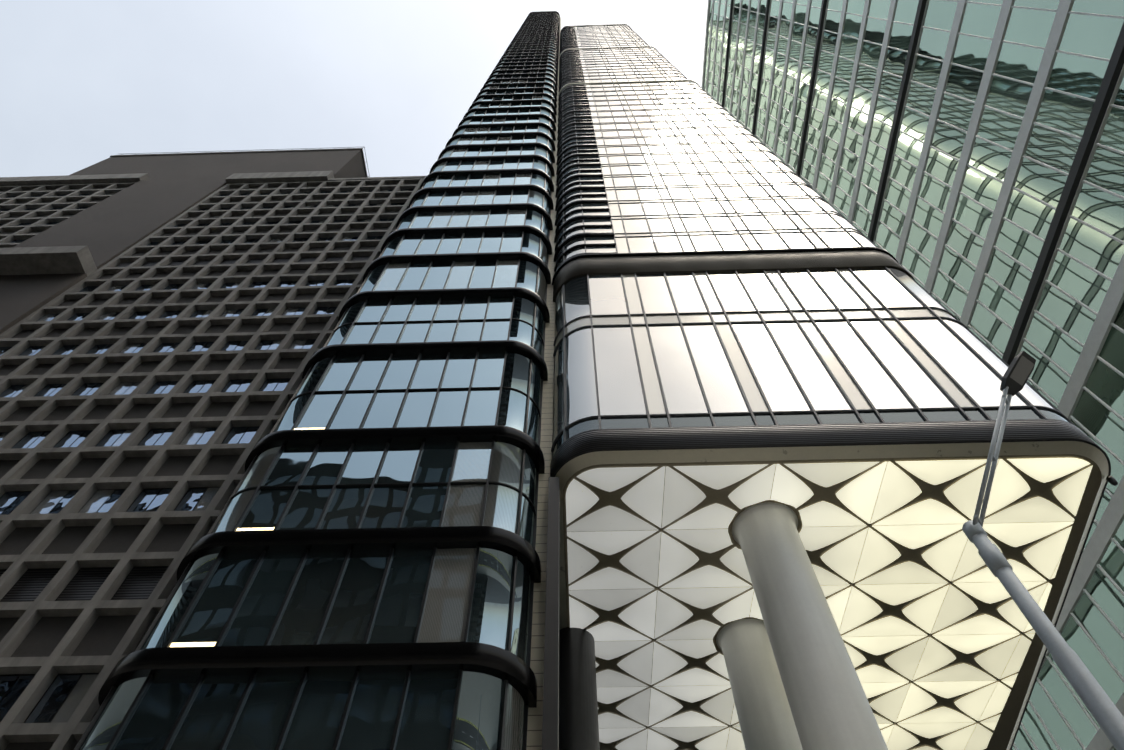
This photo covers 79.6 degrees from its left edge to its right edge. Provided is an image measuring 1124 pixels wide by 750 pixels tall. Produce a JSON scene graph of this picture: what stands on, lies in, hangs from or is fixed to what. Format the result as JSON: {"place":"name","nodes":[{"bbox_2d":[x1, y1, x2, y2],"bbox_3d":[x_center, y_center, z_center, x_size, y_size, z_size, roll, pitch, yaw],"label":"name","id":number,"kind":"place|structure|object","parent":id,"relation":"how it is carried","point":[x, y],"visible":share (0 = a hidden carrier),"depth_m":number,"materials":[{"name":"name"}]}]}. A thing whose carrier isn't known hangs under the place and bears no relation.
{"place":"outdoors","nodes":[
{"label":"outdoors","id":0,"kind":"place"},
{"bbox_2d":[74,11,559,749],"bbox_3d":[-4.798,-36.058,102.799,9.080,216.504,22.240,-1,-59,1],"label":"tower glass bays","id":1,"kind":"object","parent":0,"point":[360,567],"visible":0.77,"depth_m":17.20,"materials":[{"name":"black glass"}]},
{"bbox_2d":[0,0,707,176],"label":"sky","id":2,"kind":"structure","parent":0,"point":[83,83],"materials":[{"name":"white"}]},
{"bbox_2d":[1106,476,1117,485],"bbox_3d":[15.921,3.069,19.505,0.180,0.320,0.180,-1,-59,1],"label":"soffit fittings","id":3,"kind":"object","parent":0,"point":[1111,480],"visible":1,"depth_m":19.45,"materials":[{"name":"black metal"}]},
{"bbox_3d":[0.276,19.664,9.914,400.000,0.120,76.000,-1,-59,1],"label":"pavement","id":4,"kind":"structure","parent":0,"visible":0},
{"bbox_2d":[0,147,425,749],"bbox_3d":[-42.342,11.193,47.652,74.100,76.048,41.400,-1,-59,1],"label":"building","id":5,"kind":"structure","parent":4,"relation":"on","point":[168,321],"depth_m":29.03,"materials":[{"name":"brown concrete"}]},
{"bbox_2d":[542,477,559,749],"bbox_3d":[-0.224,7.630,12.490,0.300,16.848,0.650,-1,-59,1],"label":"dark pier","id":6,"kind":"structure","parent":4,"relation":"on","point":[550,731],"depth_m":15.10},
{"bbox_2d":[559,627,599,749],"bbox_3d":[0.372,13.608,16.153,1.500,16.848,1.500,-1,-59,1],"label":"dark column","id":7,"kind":"structure","parent":4,"relation":"on","point":[578,719],"depth_m":21.02,"materials":[{"name":"black metal"}]},
{"bbox_2d":[716,619,802,749],"bbox_3d":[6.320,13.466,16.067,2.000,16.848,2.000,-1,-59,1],"label":"column","id":8,"kind":"structure","parent":4,"relation":"on","point":[765,716],"depth_m":20.91,"materials":[{"name":"paint"}]},
{"bbox_2d":[732,502,887,749],"bbox_3d":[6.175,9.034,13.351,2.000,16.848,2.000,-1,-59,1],"label":"column","id":9,"kind":"structure","parent":4,"relation":"on","point":[829,705],"depth_m":16.41,"materials":[{"name":"paint"}]},
{"bbox_2d":[550,24,1110,749],"bbox_3d":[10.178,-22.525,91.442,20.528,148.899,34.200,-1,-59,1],"label":"glass slab tower","id":10,"kind":"structure","parent":4,"relation":"on","point":[722,278],"depth_m":26.96,"materials":[{"name":"white glass"}]},
{"bbox_2d":[526,17,560,749],"bbox_3d":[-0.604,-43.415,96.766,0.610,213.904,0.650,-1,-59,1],"label":"wall","id":11,"kind":"structure","parent":10,"relation":"attached to","point":[534,729],"depth_m":19.15,"materials":[{"name":"metal"}]},
{"bbox_2d":[555,441,1108,749],"bbox_3d":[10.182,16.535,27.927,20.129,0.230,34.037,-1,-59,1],"label":"soffit petal panels","id":12,"kind":"object","parent":10,"relation":"attached to","point":[945,646],"visible":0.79,"depth_m":21.49,"materials":[{"name":"beige metal"}]},
{"bbox_2d":[701,0,1123,749],"bbox_3d":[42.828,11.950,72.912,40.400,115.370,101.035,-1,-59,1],"label":"glass building","id":13,"kind":"structure","parent":4,"relation":"on","point":[961,160],"depth_m":33.79,"materials":[{"name":"green glass"}]},
{"bbox_2d":[962,351,1123,749],"bbox_3d":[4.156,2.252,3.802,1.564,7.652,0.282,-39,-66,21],"label":"street lamp","id":14,"kind":"object","parent":4,"relation":"on","point":[1104,711],"visible":1,"depth_m":5.39,"materials":[{"name":"metal"}]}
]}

